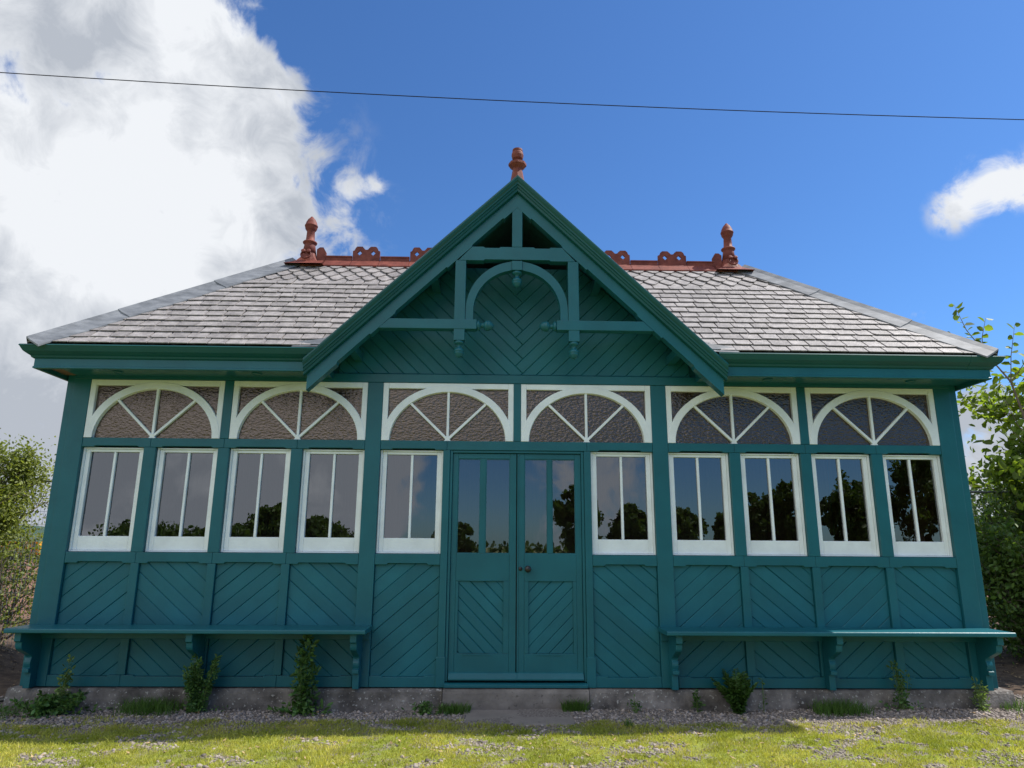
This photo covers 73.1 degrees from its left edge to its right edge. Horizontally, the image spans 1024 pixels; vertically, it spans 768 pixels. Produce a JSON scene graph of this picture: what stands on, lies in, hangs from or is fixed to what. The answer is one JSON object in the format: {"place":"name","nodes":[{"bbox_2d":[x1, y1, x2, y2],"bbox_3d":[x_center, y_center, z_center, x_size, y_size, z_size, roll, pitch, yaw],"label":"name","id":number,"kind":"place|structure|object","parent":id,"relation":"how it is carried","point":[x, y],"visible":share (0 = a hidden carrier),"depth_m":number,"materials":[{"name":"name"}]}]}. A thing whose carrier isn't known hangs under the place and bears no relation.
{"place":"outdoors","nodes":[
{"label":"outdoors","id":0,"kind":"place"},
{"bbox_2d":[4,525,44,541],"bbox_3d":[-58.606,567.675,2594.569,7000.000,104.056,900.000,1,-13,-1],"label":"hills","id":1,"kind":"structure","parent":0,"point":[40,531],"depth_m":2735.49,"materials":[{"name":"green plant"}]},
{"bbox_2d":[0,712,1023,767],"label":"grass","id":2,"kind":"structure","parent":0,"point":[719,738],"depth_m":4.64,"materials":[{"name":"green plant"}]},
{"bbox_2d":[0,560,1023,767],"bbox_3d":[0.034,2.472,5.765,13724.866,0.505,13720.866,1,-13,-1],"label":"ground","id":3,"kind":"structure","parent":0,"point":[8,663],"depth_m":4.83,"materials":[{"name":"green plant"}]},
{"bbox_2d":[0,699,29,718],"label":"grass tuft","id":4,"kind":"object","parent":3,"relation":"on","point":[1,711],"visible":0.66,"depth_m":5.46,"materials":[{"name":"green plant"}]},
{"bbox_2d":[0,528,31,639],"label":"bare bush","id":5,"kind":"object","parent":3,"relation":"on","point":[1,570],"visible":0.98,"depth_m":7.11,"materials":[{"name":"brown plant"}]},
{"bbox_2d":[1,542,41,559],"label":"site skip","id":6,"kind":"object","parent":3,"relation":"on","point":[28,548],"visible":0.08,"depth_m":55.80,"materials":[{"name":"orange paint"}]},
{"bbox_2d":[0,508,44,645],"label":"bush","id":7,"kind":"object","parent":3,"relation":"on","point":[14,592],"visible":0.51,"depth_m":9.02,"materials":[{"name":"green plant"}]},
{"bbox_2d":[0,480,51,647],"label":"fence panel","id":8,"kind":"object","parent":3,"relation":"on","point":[40,511],"visible":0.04,"depth_m":8.31,"materials":[{"name":"metal"}]},
{"bbox_2d":[0,428,57,588],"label":"scrub tree","id":9,"kind":"object","parent":3,"relation":"on","point":[19,471],"visible":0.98,"depth_m":7.99,"materials":[{"name":"green plant"}]},
{"bbox_2d":[1,688,123,719],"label":"leafy mat","id":10,"kind":"object","parent":3,"relation":"on","point":[40,706],"visible":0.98,"depth_m":5.41,"materials":[{"name":"green plant"}]},
{"bbox_2d":[54,654,75,714],"bbox_3d":[-3.587,2.400,5.532,0.142,0.459,0.132,8,-15,-28],"label":"yellow weed","id":11,"kind":"object","parent":3,"relation":"on","point":[67,676],"visible":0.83,"depth_m":5.53,"materials":[{"name":"green plant"}]},
{"bbox_2d":[112,694,185,715],"bbox_3d":[-2.871,2.553,5.522,0.588,0.130,0.425,1,-13,-1],"label":"grass tuft","id":12,"kind":"object","parent":3,"relation":"on","point":[146,707],"visible":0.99,"depth_m":5.47,"materials":[{"name":"green plant"}]},
{"bbox_2d":[160,652,227,713],"bbox_3d":[-2.530,2.400,5.536,0.533,0.468,0.232,1,-13,-1],"label":"bushy weed","id":13,"kind":"object","parent":3,"relation":"on","point":[196,684],"visible":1,"depth_m":5.53,"materials":[{"name":"green plant"}]},
{"bbox_2d":[266,634,332,715],"bbox_3d":[-1.698,2.344,5.569,0.528,0.673,0.271,1,-13,-1],"label":"ragwort","id":14,"kind":"object","parent":3,"relation":"on","point":[302,706],"visible":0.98,"depth_m":5.53,"materials":[{"name":"green plant"}]},
{"bbox_2d":[395,700,449,714],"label":"weed","id":15,"kind":"object","parent":3,"relation":"on","point":[424,705],"visible":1,"depth_m":5.50,"materials":[{"name":"green plant"}]},
{"bbox_2d":[434,701,477,714],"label":"grass tuft","id":16,"kind":"object","parent":3,"relation":"on","point":[456,709],"visible":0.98,"depth_m":5.53,"materials":[{"name":"green plant"}]},
{"bbox_2d":[2,147,1016,712],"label":"pavilion","id":17,"kind":"structure","parent":3,"relation":"on","point":[516,443],"depth_m":6.13,"materials":[{"name":"wood"}]},
{"bbox_2d":[69,447,143,551],"bbox_3d":[-3.553,1.014,6.099,0.544,0.903,0.064,1,-13,-1],"label":"window","id":18,"kind":"structure","parent":17,"relation":"in","point":[104,543],"depth_m":6.06,"materials":[{"name":"white paint"}]},
{"bbox_2d":[83,379,225,438],"bbox_3d":[-3.219,0.230,6.260,1.204,0.532,0.069,1,-13,-1],"label":"arched window","id":19,"kind":"structure","parent":17,"relation":"in","point":[116,408],"depth_m":6.25,"materials":[{"name":"grey glass"}]},
{"bbox_2d":[145,448,217,551],"bbox_3d":[-2.900,1.022,6.112,0.544,0.903,0.064,1,-13,-1],"label":"window","id":20,"kind":"structure","parent":17,"relation":"in","point":[154,543],"depth_m":6.07,"materials":[{"name":"white paint"}]},
{"bbox_2d":[221,449,290,552],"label":"window","id":21,"kind":"structure","parent":17,"relation":"in","point":[256,544],"depth_m":6.08,"materials":[{"name":"white paint"}]},
{"bbox_2d":[229,381,367,439],"bbox_3d":[-1.927,0.245,6.286,1.216,0.532,0.069,1,-13,-1],"label":"arched window","id":22,"kind":"structure","parent":17,"relation":"in","point":[260,409],"depth_m":6.28,"materials":[{"name":"grey glass"}]},
{"bbox_2d":[296,449,364,552],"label":"window","id":23,"kind":"structure","parent":17,"relation":"in","point":[304,544],"depth_m":6.09,"materials":[{"name":"white paint"}]},
{"bbox_2d":[376,450,442,553],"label":"window","id":24,"kind":"structure","parent":17,"relation":"in","point":[409,545],"depth_m":6.10,"materials":[{"name":"white paint"}]},
{"bbox_2d":[381,383,513,441],"bbox_3d":[-0.582,0.260,6.313,1.191,0.532,0.069,1,-13,-1],"label":"arched window","id":25,"kind":"structure","parent":17,"relation":"in","point":[411,411],"depth_m":6.30,"materials":[{"name":"grey glass"}]},
{"bbox_2d":[448,453,516,680],"bbox_3d":[-0.243,1.557,6.007,0.581,1.910,0.090,1,-13,-1],"label":"door","id":26,"kind":"structure","parent":17,"relation":"in","point":[482,633],"depth_m":5.95,"materials":[{"name":"teal paint"}]},
{"bbox_2d":[516,454,583,680],"bbox_3d":[0.328,1.561,6.007,0.569,1.910,0.113,1,-13,-1],"label":"door","id":27,"kind":"structure","parent":17,"relation":"in","point":[549,642],"depth_m":5.96,"materials":[{"name":"teal paint"}]},
{"bbox_2d":[521,384,651,442],"bbox_3d":[0.677,0.275,6.338,1.191,0.532,0.069,1,-13,-1],"label":"arched window","id":28,"kind":"structure","parent":17,"relation":"in","point":[549,413],"depth_m":6.33,"materials":[{"name":"grey glass"}]},
{"bbox_2d":[591,452,655,554],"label":"window","id":29,"kind":"structure","parent":17,"relation":"in","point":[599,546],"depth_m":6.14,"materials":[{"name":"white paint"}]},
{"bbox_2d":[668,453,733,555],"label":"window","id":30,"kind":"structure","parent":17,"relation":"in","point":[725,547],"depth_m":6.16,"materials":[{"name":"white paint"}]},
{"bbox_2d":[665,386,800,443],"bbox_3d":[2.022,0.290,6.365,1.216,0.532,0.069,1,-13,-1],"label":"arched window","id":31,"kind":"structure","parent":17,"relation":"in","point":[695,414],"depth_m":6.36,"materials":[{"name":"grey glass"}]},
{"bbox_2d":[740,454,806,555],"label":"window","id":32,"kind":"structure","parent":17,"relation":"in","point":[754,548],"depth_m":6.18,"materials":[{"name":"white paint"}]},
{"bbox_2d":[811,454,879,556],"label":"window","id":33,"kind":"structure","parent":17,"relation":"in","point":[870,548],"depth_m":6.19,"materials":[{"name":"white paint"}]},
{"bbox_2d":[804,388,939,445],"bbox_3d":[3.314,0.305,6.391,1.204,0.532,0.069,1,-13,-1],"label":"arched window","id":34,"kind":"structure","parent":17,"relation":"in","point":[835,416],"depth_m":6.38,"materials":[{"name":"grey glass"}]},
{"bbox_2d":[882,455,952,556],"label":"window","id":35,"kind":"structure","parent":17,"relation":"in","point":[901,549],"depth_m":6.21,"materials":[{"name":"white paint"}]},
{"bbox_2d":[0,644,1022,767],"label":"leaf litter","id":36,"kind":"object","parent":3,"relation":"on","point":[391,742],"visible":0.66,"depth_m":4.89,"materials":[{"name":"brown plant"}]},
{"bbox_2d":[464,710,574,725],"bbox_3d":[0.058,2.636,5.397,0.897,0.070,0.471,1,-13,-1],"label":"doorstep slab","id":37,"kind":"structure","parent":3,"relation":"on","point":[473,715],"depth_m":5.37,"materials":[{"name":"stone"}]},
{"bbox_2d":[558,698,592,711],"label":"grass tuft","id":38,"kind":"object","parent":3,"relation":"on","point":[568,706],"visible":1,"depth_m":5.59,"materials":[{"name":"green plant"}]},
{"bbox_2d":[622,717,634,726],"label":"grass tuft","id":39,"kind":"object","parent":3,"relation":"on","point":[628,722],"visible":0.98,"depth_m":5.13,"materials":[{"name":"green plant"}]},
{"bbox_2d":[627,694,641,712],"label":"weed","id":40,"kind":"object","parent":3,"relation":"on","point":[635,706],"visible":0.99,"depth_m":5.59,"materials":[{"name":"green plant"}]},
{"bbox_2d":[710,668,758,714],"bbox_3d":[1.805,2.511,5.642,0.366,0.348,0.284,1,-13,-1],"label":"fern","id":41,"kind":"object","parent":3,"relation":"on","point":[737,695],"visible":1,"depth_m":5.60,"materials":[{"name":"green plant"}]},
{"bbox_2d":[758,678,767,709],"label":"thin weed","id":42,"kind":"object","parent":3,"relation":"on","point":[763,683],"visible":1,"depth_m":5.66,"materials":[{"name":"green plant"}]},
{"bbox_2d":[805,696,877,716],"bbox_3d":[2.670,2.600,5.583,0.589,0.120,0.423,1,-13,-1],"label":"grass tuft","id":43,"kind":"object","parent":3,"relation":"on","point":[836,708],"visible":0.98,"depth_m":5.55,"materials":[{"name":"green plant"}]},
{"bbox_2d":[878,661,923,710],"bbox_3d":[3.185,2.482,5.690,0.398,0.397,0.176,1,-13,-1],"label":"tall thin weed","id":44,"kind":"object","parent":3,"relation":"on","point":[902,703],"visible":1,"depth_m":5.69,"materials":[{"name":"green plant"}]},
{"bbox_2d":[969,676,992,711],"bbox_3d":[3.849,2.561,5.691,0.155,0.283,0.162,-10,-17,38],"label":"weed","id":45,"kind":"object","parent":3,"relation":"on","point":[981,697],"visible":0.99,"depth_m":5.68,"materials":[{"name":"green plant"}]},
{"bbox_2d":[948,302,1023,444],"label":"sapling","id":46,"kind":"object","parent":3,"relation":"on","point":[1020,431],"visible":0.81,"depth_m":8.71,"materials":[{"name":"green plant"}]},
{"bbox_2d":[957,367,1023,614],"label":"leafy tree","id":47,"kind":"object","parent":3,"relation":"on","point":[1012,471],"visible":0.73,"depth_m":9.04,"materials":[{"name":"green plant"}]},
{"bbox_2d":[966,439,1023,632],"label":"hedge bush","id":48,"kind":"object","parent":3,"relation":"on","point":[974,475],"visible":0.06,"depth_m":10.84,"materials":[{"name":"green plant"}]},
{"bbox_2d":[970,491,1019,644],"bbox_3d":[5.926,2.383,8.748,2.938,2.046,0.038,1,-13,-1],"label":"fence panel","id":49,"kind":"object","parent":3,"relation":"on","point":[984,492],"visible":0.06,"depth_m":8.97,"materials":[{"name":"metal"}]},
{"bbox_2d":[969,460,1023,645],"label":"hedge bush","id":50,"kind":"object","parent":3,"relation":"on","point":[1008,506],"visible":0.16,"depth_m":8.87,"materials":[{"name":"green plant"}]},
{"bbox_2d":[972,494,1023,663],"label":"hedge bush","id":51,"kind":"object","parent":3,"relation":"on","point":[1003,577],"visible":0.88,"depth_m":7.71,"materials":[{"name":"green plant"}]},
{"bbox_2d":[1000,696,1023,714],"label":"grass tuft","id":52,"kind":"object","parent":3,"relation":"on","point":[1017,706],"visible":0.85,"depth_m":5.71,"materials":[{"name":"green plant"}]},
{"bbox_2d":[0,694,1023,767],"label":"gravel","id":53,"kind":"structure","parent":0,"point":[778,722],"depth_m":5.24,"materials":[{"name":"grey gravel"}]},
{"bbox_2d":[690,689,705,711],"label":"weed","id":54,"kind":"object","parent":53,"relation":"on","point":[697,703],"visible":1,"depth_m":5.63,"materials":[{"name":"green plant"}]},
{"bbox_2d":[0,72,1023,119],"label":"overhead cable","id":55,"kind":"object","parent":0,"point":[510,101],"visible":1,"depth_m":11.59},
{"bbox_2d":[0,0,1023,526],"label":"sky","id":56,"kind":"structure","parent":0,"point":[115,194],"materials":[{"name":"blue"}]}
]}

